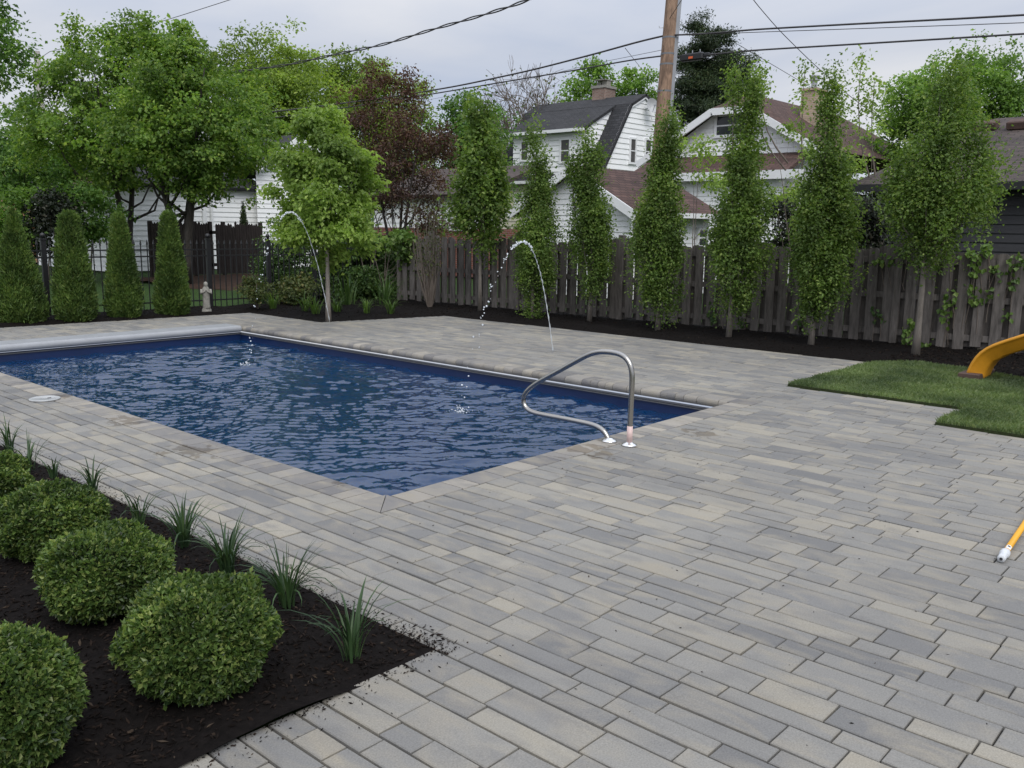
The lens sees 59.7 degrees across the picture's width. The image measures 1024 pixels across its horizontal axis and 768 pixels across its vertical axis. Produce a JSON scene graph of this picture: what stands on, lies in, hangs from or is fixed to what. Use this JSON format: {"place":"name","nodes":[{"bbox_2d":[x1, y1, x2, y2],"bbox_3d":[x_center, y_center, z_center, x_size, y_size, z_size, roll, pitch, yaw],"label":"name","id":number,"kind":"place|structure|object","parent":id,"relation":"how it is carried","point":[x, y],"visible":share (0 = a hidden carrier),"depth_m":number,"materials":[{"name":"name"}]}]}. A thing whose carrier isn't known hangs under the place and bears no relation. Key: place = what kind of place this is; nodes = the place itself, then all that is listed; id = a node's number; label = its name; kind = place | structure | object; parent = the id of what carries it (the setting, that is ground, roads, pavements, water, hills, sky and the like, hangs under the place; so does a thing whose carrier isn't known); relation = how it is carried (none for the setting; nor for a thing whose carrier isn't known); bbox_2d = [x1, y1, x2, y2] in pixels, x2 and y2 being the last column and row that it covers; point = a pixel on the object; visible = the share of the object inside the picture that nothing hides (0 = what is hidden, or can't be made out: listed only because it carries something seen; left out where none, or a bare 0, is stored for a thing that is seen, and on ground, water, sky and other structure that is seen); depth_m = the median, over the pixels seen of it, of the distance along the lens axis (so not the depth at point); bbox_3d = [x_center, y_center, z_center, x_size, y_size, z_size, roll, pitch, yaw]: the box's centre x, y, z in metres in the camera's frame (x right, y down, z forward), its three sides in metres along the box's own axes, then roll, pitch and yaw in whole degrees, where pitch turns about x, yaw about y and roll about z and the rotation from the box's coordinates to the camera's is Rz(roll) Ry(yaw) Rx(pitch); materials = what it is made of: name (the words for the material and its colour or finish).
{"place":"outdoors","nodes":[
{"label":"outdoors","id":0,"kind":"place"},
{"bbox_2d":[235,0,528,72],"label":"overhead cable","id":1,"kind":"object","parent":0,"point":[451,23],"visible":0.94,"depth_m":24.06,"materials":[{"name":"rubber"}]},
{"bbox_2d":[34,249,865,754],"bbox_3d":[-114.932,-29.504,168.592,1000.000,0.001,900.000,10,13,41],"label":"ground","id":2,"kind":"structure","parent":0,"point":[196,295],"depth_m":21.33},
{"bbox_2d":[0,0,47,100],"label":"overhanging tree","id":3,"kind":"object","parent":2,"relation":"on","point":[6,48],"visible":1,"depth_m":18.78,"materials":[{"name":"green plant"}]},
{"bbox_2d":[0,176,54,248],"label":"light shrub","id":4,"kind":"object","parent":2,"relation":"on","point":[12,193],"visible":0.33,"depth_m":23.75,"materials":[{"name":"green plant"}]},
{"bbox_2d":[0,97,88,223],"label":"maple","id":5,"kind":"object","parent":2,"relation":"on","point":[55,173],"visible":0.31,"depth_m":28.77,"materials":[{"name":"green plant"}]},
{"bbox_2d":[13,182,96,280],"bbox_3d":[-12.431,-4.081,24.092,2.292,2.658,2.273,10,13,41],"label":"dark shrub","id":6,"kind":"object","parent":2,"relation":"on","point":[44,220],"visible":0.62,"depth_m":23.73,"materials":[{"name":"green plant"}]},
{"bbox_2d":[33,174,139,264],"bbox_3d":[-11.890,-4.357,24.911,2.468,2.929,2.284,0,10,-2],"label":"light shrub","id":7,"kind":"object","parent":2,"relation":"on","point":[92,198],"visible":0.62,"depth_m":24.62,"materials":[{"name":"green plant"}]},
{"bbox_2d":[0,7,219,247],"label":"spreading maple","id":8,"kind":"object","parent":2,"relation":"on","point":[81,110],"visible":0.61,"depth_m":25.51,"materials":[{"name":"green plant"}]},
{"bbox_2d":[34,134,336,270],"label":"white house","id":9,"kind":"structure","parent":2,"relation":"on","point":[226,213],"depth_m":32.18,"materials":[{"name":"wood"}]},
{"bbox_2d":[139,272,306,290],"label":"lawn","id":10,"kind":"structure","parent":2,"relation":"on","point":[217,281],"depth_m":25.72,"materials":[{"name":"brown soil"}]},
{"bbox_2d":[63,9,311,283],"bbox_3d":[-8.055,-6.201,23.832,5.578,7.083,6.268,1,10,4],"label":"forked maple","id":11,"kind":"object","parent":10,"relation":"on","point":[177,89],"visible":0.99,"depth_m":22.69,"materials":[{"name":"green plant"}]},
{"bbox_2d":[147,221,262,276],"bbox_3d":[-9.631,-4.318,28.354,0.115,1.711,3.902,10,13,41],"label":"picket fence","id":12,"kind":"object","parent":10,"relation":"on","point":[222,232],"visible":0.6,"depth_m":28.66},
{"bbox_2d":[239,201,247,224],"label":"arborvitae","id":13,"kind":"object","parent":2,"relation":"on","point":[243,218],"visible":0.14,"depth_m":29.98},
{"bbox_2d":[199,15,358,185],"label":"honey locust","id":14,"kind":"object","parent":2,"relation":"on","point":[295,82],"visible":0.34,"depth_m":41.49,"materials":[{"name":"green plant"}]},
{"bbox_2d":[244,213,331,301],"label":"rounded evergreen","id":15,"kind":"object","parent":2,"relation":"on","point":[281,268],"visible":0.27,"depth_m":19.33,"materials":[{"name":"green plant"}]},
{"bbox_2d":[302,40,441,215],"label":"honey locust","id":16,"kind":"object","parent":2,"relation":"on","point":[349,73],"visible":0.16,"depth_m":47.98,"materials":[{"name":"green plant"}]},
{"bbox_2d":[0,323,761,513],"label":"swimming pool","id":17,"kind":"structure","parent":2,"relation":"in","point":[381,504],"depth_m":9.57,"materials":[{"name":"stone"}]},
{"bbox_2d":[0,340,681,495],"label":"water","id":18,"kind":"structure","parent":17,"relation":"in","point":[382,429],"depth_m":9.20,"materials":[{"name":"liquid"}]},
{"bbox_2d":[240,211,329,364],"bbox_3d":[-3.377,-1.549,13.385,0.209,2.056,3.618,2,10,5],"label":"water jet","id":19,"kind":"object","parent":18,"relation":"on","point":[298,218],"visible":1,"depth_m":13.70,"materials":[{"name":"white"}]},
{"bbox_2d":[452,240,553,413],"bbox_3d":[0.064,-0.785,10.287,0.277,1.715,3.185,5,11,22],"label":"water jet","id":20,"kind":"object","parent":18,"relation":"on","point":[524,242],"visible":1,"depth_m":10.61,"materials":[{"name":"white"}]},
{"bbox_2d":[521,349,636,446],"bbox_3d":[0.519,0.056,7.166,1.175,0.738,0.124,10,13,41],"label":"pool handrail","id":21,"kind":"object","parent":17,"relation":"attached to","point":[600,428],"visible":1,"depth_m":7.02,"materials":[{"name":"silver metal"}]},
{"bbox_2d":[369,227,409,295],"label":"corner hedge","id":22,"kind":"object","parent":2,"relation":"on","point":[394,263],"visible":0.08,"depth_m":20.34,"materials":[{"name":"green plant"}]},
{"bbox_2d":[322,56,462,236],"bbox_3d":[-2.775,-4.917,21.364,3.505,5.515,3.505,1,10,0],"label":"purple plum","id":23,"kind":"object","parent":2,"relation":"on","point":[404,137],"visible":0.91,"depth_m":20.92,"materials":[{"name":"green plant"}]},
{"bbox_2d":[373,164,542,276],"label":"house","id":24,"kind":"structure","parent":2,"relation":"on","point":[514,175],"depth_m":30.59,"materials":[{"name":"white"}]},
{"bbox_2d":[412,87,525,202],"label":"round tree","id":25,"kind":"object","parent":2,"relation":"on","point":[453,117],"visible":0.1,"depth_m":38.45,"materials":[{"name":"green plant"}]},
{"bbox_2d":[432,55,582,164],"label":"bare tree","id":26,"kind":"object","parent":2,"relation":"on","point":[516,108],"visible":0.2,"depth_m":46.50,"materials":[{"name":"grey plant"}]},
{"bbox_2d":[0,297,1023,376],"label":"mulch bed","id":27,"kind":"object","parent":2,"relation":"on","point":[691,334],"visible":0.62,"depth_m":14.64,"materials":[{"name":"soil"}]},
{"bbox_2d":[0,206,52,323],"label":"arborvitae","id":28,"kind":"object","parent":27,"relation":"on","point":[23,297],"visible":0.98,"depth_m":14.18,"materials":[{"name":"plant"}]},
{"bbox_2d":[49,209,101,321],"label":"arborvitae","id":29,"kind":"object","parent":27,"relation":"on","point":[73,289],"visible":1,"depth_m":14.60,"materials":[{"name":"plant"}]},
{"bbox_2d":[102,211,144,318],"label":"arborvitae","id":30,"kind":"object","parent":27,"relation":"on","point":[123,294],"visible":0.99,"depth_m":15.22,"materials":[{"name":"plant"}]},
{"bbox_2d":[150,209,191,315],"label":"arborvitae","id":31,"kind":"object","parent":27,"relation":"on","point":[171,293],"visible":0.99,"depth_m":15.77,"materials":[{"name":"plant"}]},
{"bbox_2d":[28,233,375,315],"bbox_3d":[-7.376,-1.978,16.017,11.797,1.444,0.100,-8,14,-42],"label":"metal fence","id":32,"kind":"object","parent":27,"relation":"on","point":[43,250],"visible":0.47,"depth_m":17.45,"materials":[{"name":"black metal"}]},
{"bbox_2d":[200,282,211,311],"bbox_3d":[-5.617,-1.599,16.380,0.164,0.557,0.206,10,13,41],"label":"garden statue","id":33,"kind":"object","parent":27,"relation":"on","point":[205,291],"visible":1,"depth_m":16.36,"materials":[{"name":"stone"}]},
{"bbox_2d":[234,272,279,308],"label":"shrub","id":34,"kind":"object","parent":27,"relation":"on","point":[253,294],"visible":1,"depth_m":17.03,"materials":[{"name":"plant"}]},
{"bbox_2d":[272,267,322,304],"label":"shrub","id":35,"kind":"object","parent":27,"relation":"on","point":[296,287],"visible":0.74,"depth_m":18.11,"materials":[{"name":"green plant"}]},
{"bbox_2d":[299,295,325,313],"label":"daylily","id":36,"kind":"object","parent":27,"relation":"on","point":[314,310],"visible":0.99,"depth_m":16.26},
{"bbox_2d":[247,101,391,320],"bbox_3d":[-3.130,-2.919,15.207,2.404,3.691,2.377,10,13,41],"label":"maple sapling","id":37,"kind":"object","parent":27,"relation":"on","point":[318,199],"visible":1,"depth_m":14.74,"materials":[{"name":"green plant"}]},
{"bbox_2d":[330,273,375,304],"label":"tall daylily","id":38,"kind":"object","parent":27,"relation":"on","point":[347,294],"visible":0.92,"depth_m":18.18,"materials":[{"name":"green plant"}]},
{"bbox_2d":[303,230,408,300],"bbox_3d":[-3.574,-2.506,20.340,3.089,2.261,2.639,10,13,41],"label":"mixed hedge","id":39,"kind":"object","parent":27,"relation":"on","point":[364,270],"visible":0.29,"depth_m":19.63,"materials":[{"name":"green plant"}]},
{"bbox_2d":[358,270,404,304],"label":"tall daylily","id":40,"kind":"object","parent":27,"relation":"on","point":[386,293],"visible":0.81,"depth_m":18.31,"materials":[{"name":"green plant"}]},
{"bbox_2d":[373,225,417,298],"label":"shrub","id":41,"kind":"object","parent":27,"relation":"on","point":[398,239],"visible":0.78,"depth_m":19.26,"materials":[{"name":"green plant"}]},
{"bbox_2d":[398,201,445,306],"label":"vase shrub","id":42,"kind":"object","parent":27,"relation":"on","point":[429,284],"visible":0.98,"depth_m":17.93,"materials":[{"name":"green plant"}]},
{"bbox_2d":[435,85,515,310],"bbox_3d":[-0.594,-3.506,17.042,1.538,4.278,1.652,10,13,41],"label":"columnar tree","id":43,"kind":"object","parent":27,"relation":"on","point":[486,195],"visible":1,"depth_m":16.72,"materials":[{"name":"green plant"}]},
{"bbox_2d":[506,109,566,318],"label":"columnar tree","id":44,"kind":"object","parent":27,"relation":"on","point":[536,230],"visible":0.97,"depth_m":15.65,"materials":[{"name":"green plant"}]},
{"bbox_2d":[555,115,619,321],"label":"columnar tree","id":45,"kind":"object","parent":27,"relation":"on","point":[591,228],"visible":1,"depth_m":15.27,"materials":[{"name":"green plant"}]},
{"bbox_2d":[619,89,693,329],"bbox_3d":[2.343,-2.624,14.228,1.204,3.938,1.092,3,10,11],"label":"columnar tree","id":46,"kind":"object","parent":27,"relation":"on","point":[655,216],"visible":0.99,"depth_m":14.04,"materials":[{"name":"green plant"}]},
{"bbox_2d":[696,50,783,336],"bbox_3d":[3.387,-2.770,13.282,1.322,4.238,1.469,10,13,41],"label":"columnar tree","id":47,"kind":"object","parent":27,"relation":"on","point":[738,233],"visible":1,"depth_m":13.10,"materials":[{"name":"green plant"}]},
{"bbox_2d":[779,52,872,344],"bbox_3d":[4.402,-2.514,12.459,1.252,4.045,1.302,10,13,41],"label":"columnar tree","id":48,"kind":"object","parent":27,"relation":"on","point":[825,219],"visible":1,"depth_m":12.28,"materials":[{"name":"green plant"}]},
{"bbox_2d":[870,36,1023,354],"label":"columnar tree","id":49,"kind":"object","parent":27,"relation":"on","point":[930,196],"visible":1,"depth_m":11.36,"materials":[{"name":"green plant"}]},
{"bbox_2d":[494,79,655,236],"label":"gambrel house","id":50,"kind":"structure","parent":2,"relation":"on","point":[623,119],"depth_m":41.93,"materials":[{"name":"white"}]},
{"bbox_2d":[558,137,570,163],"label":"window","id":51,"kind":"structure","parent":50,"relation":"in","point":[562,141],"depth_m":41.39,"materials":[{"name":"wood"}]},
{"bbox_2d":[628,137,636,164],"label":"window","id":52,"kind":"structure","parent":50,"relation":"in","point":[632,141],"depth_m":41.80,"materials":[{"name":"wood"}]},
{"bbox_2d":[547,53,627,103],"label":"poplar","id":53,"kind":"object","parent":2,"relation":"on","point":[577,90],"visible":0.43,"depth_m":53.08,"materials":[{"name":"green plant"}]},
{"bbox_2d":[507,167,718,297],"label":"white garage","id":54,"kind":"structure","parent":2,"relation":"on","point":[621,184],"depth_m":21.89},
{"bbox_2d":[696,228,708,246],"bbox_3d":[4.896,-3.755,22.931,0.080,0.499,0.589,10,13,41],"label":"window","id":55,"kind":"structure","parent":54,"relation":"in","point":[699,237],"depth_m":22.86,"materials":[{"name":"white glass"}]},
{"bbox_2d":[612,63,678,107],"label":"silver maple","id":56,"kind":"object","parent":2,"relation":"on","point":[638,84],"visible":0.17,"depth_m":53.36,"materials":[{"name":"green plant"}]},
{"bbox_2d":[644,0,681,291],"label":"utility pole","id":57,"kind":"object","parent":2,"relation":"on","point":[668,59],"visible":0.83,"depth_m":20.87,"materials":[{"name":"brown wood"}]},
{"bbox_2d":[261,55,660,119],"bbox_3d":[-2.995,-8.746,27.012,17.917,0.341,0.036,10,13,41],"label":"overhead cable","id":58,"kind":"object","parent":57,"relation":"attached to","point":[513,80],"visible":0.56,"depth_m":23.93,"materials":[{"name":"rubber"}]},
{"bbox_2d":[272,35,662,111],"bbox_3d":[-2.993,-9.058,26.959,17.879,0.616,0.044,10,13,41],"label":"overhead cable","id":59,"kind":"object","parent":57,"relation":"attached to","point":[505,75],"visible":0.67,"depth_m":24.07,"materials":[{"name":"rubber"}]},
{"bbox_2d":[674,14,1023,35],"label":"overhead cable","id":60,"kind":"object","parent":57,"relation":"attached to","point":[962,18],"visible":1,"depth_m":18.05,"materials":[{"name":"rubber"}]},
{"bbox_2d":[718,22,1023,33],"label":"overhead cable","id":61,"kind":"object","parent":60,"relation":"hanging from","point":[872,28],"visible":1,"depth_m":17.82,"materials":[{"name":"rubber"}]},
{"bbox_2d":[677,33,1023,56],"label":"overhead cable","id":62,"kind":"object","parent":57,"relation":"attached to","point":[997,35],"visible":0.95,"depth_m":17.89,"materials":[{"name":"rubber"}]},
{"bbox_2d":[680,49,709,61],"bbox_3d":[4.226,-7.586,20.586,0.760,0.235,0.143,10,13,41],"label":"splice box","id":63,"kind":"object","parent":62,"relation":"hanging from","point":[692,56],"visible":1,"depth_m":20.56,"materials":[{"name":"plastic"}]},
{"bbox_2d":[678,133,729,279],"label":"spindly tree","id":64,"kind":"object","parent":2,"relation":"on","point":[701,145],"visible":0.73,"depth_m":17.24,"materials":[{"name":"green plant"}]},
{"bbox_2d":[397,231,1023,352],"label":"wooden fence","id":65,"kind":"object","parent":2,"relation":"on","point":[895,305],"visible":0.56,"depth_m":14.13,"materials":[{"name":"wood"}]},
{"bbox_2d":[707,301,885,341],"bbox_3d":[4.370,-1.029,14.014,2.907,0.545,0.166,9,13,38],"label":"ivy","id":66,"kind":"object","parent":65,"relation":"attached to","point":[879,315],"visible":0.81,"depth_m":13.95,"materials":[{"name":"green plant"}]},
{"bbox_2d":[872,243,959,288],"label":"ivy","id":67,"kind":"object","parent":65,"relation":"attached to","point":[879,261],"visible":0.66,"depth_m":12.93,"materials":[{"name":"green plant"}]},
{"bbox_2d":[901,318,933,347],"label":"ivy","id":68,"kind":"object","parent":65,"relation":"attached to","point":[908,332],"visible":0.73,"depth_m":12.91,"materials":[{"name":"green plant"}]},
{"bbox_2d":[936,284,983,346],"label":"ivy","id":69,"kind":"object","parent":65,"relation":"attached to","point":[971,302],"visible":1,"depth_m":12.50,"materials":[{"name":"green plant"}]},
{"bbox_2d":[965,240,993,310],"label":"ivy","id":70,"kind":"object","parent":65,"relation":"attached to","point":[973,275],"visible":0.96,"depth_m":12.23,"materials":[{"name":"green plant"}]},
{"bbox_2d":[985,251,1023,337],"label":"ivy","id":71,"kind":"object","parent":65,"relation":"attached to","point":[1011,269],"visible":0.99,"depth_m":12.05,"materials":[{"name":"green plant"}]},
{"bbox_2d":[673,7,762,130],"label":"dark spruce","id":72,"kind":"object","parent":2,"relation":"on","point":[698,83],"visible":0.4,"depth_m":43.92,"materials":[{"name":"green plant"}]},
{"bbox_2d":[635,75,900,282],"bbox_3d":[10.150,-7.385,32.642,6.798,6.784,12.150,10,13,41],"label":"bungalow","id":73,"kind":"object","parent":2,"relation":"on","point":[711,121],"visible":0.23,"depth_m":28.97,"materials":[{"name":"white"}]},
{"bbox_2d":[712,114,740,137],"bbox_3d":[7.050,-8.405,28.997,1.127,0.763,0.080,10,13,41],"label":"window","id":74,"kind":"structure","parent":73,"relation":"in","point":[721,123],"depth_m":29.13,"materials":[{"name":"white glass"}]},
{"bbox_2d":[764,186,800,303],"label":"dark shrub","id":75,"kind":"object","parent":2,"relation":"on","point":[782,217],"visible":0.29,"depth_m":18.32,"materials":[{"name":"green plant"}]},
{"bbox_2d":[742,57,842,263],"bbox_3d":[5.167,-3.526,16.352,1.782,4.713,1.553,10,13,41],"label":"spindly tree","id":76,"kind":"object","parent":2,"relation":"on","point":[788,126],"visible":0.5,"depth_m":16.16,"materials":[{"name":"green plant"}]},
{"bbox_2d":[830,44,901,265],"bbox_3d":[6.600,-3.613,16.299,1.764,4.939,1.717,10,13,41],"label":"spindly tree","id":77,"kind":"object","parent":2,"relation":"on","point":[871,102],"visible":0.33,"depth_m":16.02,"materials":[{"name":"green plant"}]},
{"bbox_2d":[843,187,900,303],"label":"dark shrub","id":78,"kind":"object","parent":2,"relation":"on","point":[872,235],"visible":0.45,"depth_m":14.95,"materials":[{"name":"green plant"}]},
{"bbox_2d":[858,54,994,164],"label":"leafy maple","id":79,"kind":"object","parent":2,"relation":"on","point":[904,113],"visible":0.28,"depth_m":29.94,"materials":[{"name":"green plant"}]},
{"bbox_2d":[848,117,1023,314],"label":"charcoal garage","id":80,"kind":"structure","parent":2,"relation":"on","point":[1011,230],"depth_m":15.08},
{"bbox_2d":[928,28,1023,119],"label":"leafy maple","id":81,"kind":"object","parent":2,"relation":"on","point":[1008,97],"visible":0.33,"depth_m":30.91,"materials":[{"name":"green plant"}]},
{"bbox_2d":[0,313,1023,767],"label":"paver patio","id":82,"kind":"structure","parent":0,"point":[608,663],"depth_m":4.36,"materials":[{"name":"stone"}]},
{"bbox_2d":[29,395,60,401],"bbox_3d":[-4.374,0.136,8.354,0.270,0.018,0.270,10,13,41],"label":"skimmer lid","id":83,"kind":"object","parent":82,"relation":"on","point":[47,398],"visible":1,"depth_m":8.33,"materials":[{"name":"white plastic"}]},
{"bbox_2d":[0,445,438,767],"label":"mulch bed","id":84,"kind":"object","parent":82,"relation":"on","point":[186,753],"visible":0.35,"depth_m":3.27,"materials":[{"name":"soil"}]},
{"bbox_2d":[0,413,23,450],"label":"iris clump","id":85,"kind":"object","parent":84,"relation":"on","point":[7,439],"visible":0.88,"depth_m":6.41,"materials":[{"name":"plant"}]},
{"bbox_2d":[0,449,35,500],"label":"boxwood","id":86,"kind":"object","parent":84,"relation":"on","point":[15,474],"visible":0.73,"depth_m":5.05,"materials":[{"name":"green plant"}]},
{"bbox_2d":[2,428,56,470],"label":"iris clump","id":87,"kind":"object","parent":84,"relation":"on","point":[29,453],"visible":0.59,"depth_m":5.96,"materials":[{"name":"plant"}]},
{"bbox_2d":[0,619,90,767],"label":"boxwood","id":88,"kind":"object","parent":84,"relation":"on","point":[44,691],"visible":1,"depth_m":2.63,"materials":[{"name":"green plant"}]},
{"bbox_2d":[36,455,64,478],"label":"iris clump","id":89,"kind":"object","parent":84,"relation":"on","point":[53,472],"visible":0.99,"depth_m":5.76,"materials":[{"name":"plant"}]},
{"bbox_2d":[0,476,112,563],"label":"boxwood","id":90,"kind":"object","parent":84,"relation":"on","point":[33,515],"visible":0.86,"depth_m":4.25,"materials":[{"name":"green plant"}]},
{"bbox_2d":[69,455,111,489],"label":"iris clump","id":91,"kind":"object","parent":84,"relation":"on","point":[93,481],"visible":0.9,"depth_m":5.51,"materials":[{"name":"plant"}]},
{"bbox_2d":[31,517,176,625],"bbox_3d":[-1.703,0.783,3.791,0.587,0.413,0.589,10,13,41],"label":"boxwood","id":92,"kind":"object","parent":84,"relation":"on","point":[95,574],"visible":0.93,"depth_m":3.62,"materials":[{"name":"green plant"}]},
{"bbox_2d":[112,488,169,523],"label":"iris clump","id":93,"kind":"object","parent":84,"relation":"on","point":[138,517],"visible":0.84,"depth_m":4.92,"materials":[{"name":"plant"}]},
{"bbox_2d":[129,490,225,550],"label":"iris clump","id":94,"kind":"object","parent":84,"relation":"on","point":[183,524],"visible":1,"depth_m":4.57,"materials":[{"name":"plant"}]},
{"bbox_2d":[108,566,284,710],"bbox_3d":[-1.126,0.878,3.184,0.579,0.427,0.589,10,13,41],"label":"boxwood","id":95,"kind":"object","parent":84,"relation":"on","point":[192,636],"visible":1,"depth_m":3.01,"materials":[{"name":"green plant"}]},
{"bbox_2d":[180,504,282,573],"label":"iris clump","id":96,"kind":"object","parent":84,"relation":"on","point":[226,556],"visible":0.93,"depth_m":4.23,"materials":[{"name":"plant"}]},
{"bbox_2d":[234,536,344,608],"bbox_3d":[-0.990,0.819,3.861,0.437,0.305,0.412,10,13,41],"label":"iris clump","id":97,"kind":"object","parent":84,"relation":"on","point":[283,582],"visible":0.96,"depth_m":3.87,"materials":[{"name":"plant"}]},
{"bbox_2d":[291,575,420,663],"bbox_3d":[-0.616,0.910,3.388,0.415,0.298,0.443,10,13,41],"label":"iris clump","id":98,"kind":"object","parent":84,"relation":"on","point":[352,634],"visible":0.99,"depth_m":3.42,"materials":[{"name":"plant"}]},
{"bbox_2d":[1,437,994,767],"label":"mulch crumbs","id":99,"kind":"object","parent":82,"relation":"on","point":[417,639],"visible":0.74,"depth_m":3.61,"materials":[{"name":"wood"}]},
{"bbox_2d":[997,520,1023,561],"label":"telescopic pole","id":100,"kind":"object","parent":82,"relation":"on","point":[1004,554],"visible":1,"depth_m":4.69,"materials":[{"name":"plastic"}]},
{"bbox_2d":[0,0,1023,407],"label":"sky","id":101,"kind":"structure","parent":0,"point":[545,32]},
{"bbox_2d":[788,359,1023,437],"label":"turf","id":102,"kind":"structure","parent":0,"point":[988,431],"depth_m":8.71,"materials":[{"name":"plant"}]},
{"bbox_2d":[958,334,1023,379],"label":"yellow slide","id":103,"kind":"object","parent":102,"relation":"on","point":[983,363],"visible":0.96,"depth_m":9.94,"materials":[{"name":"plastic"}]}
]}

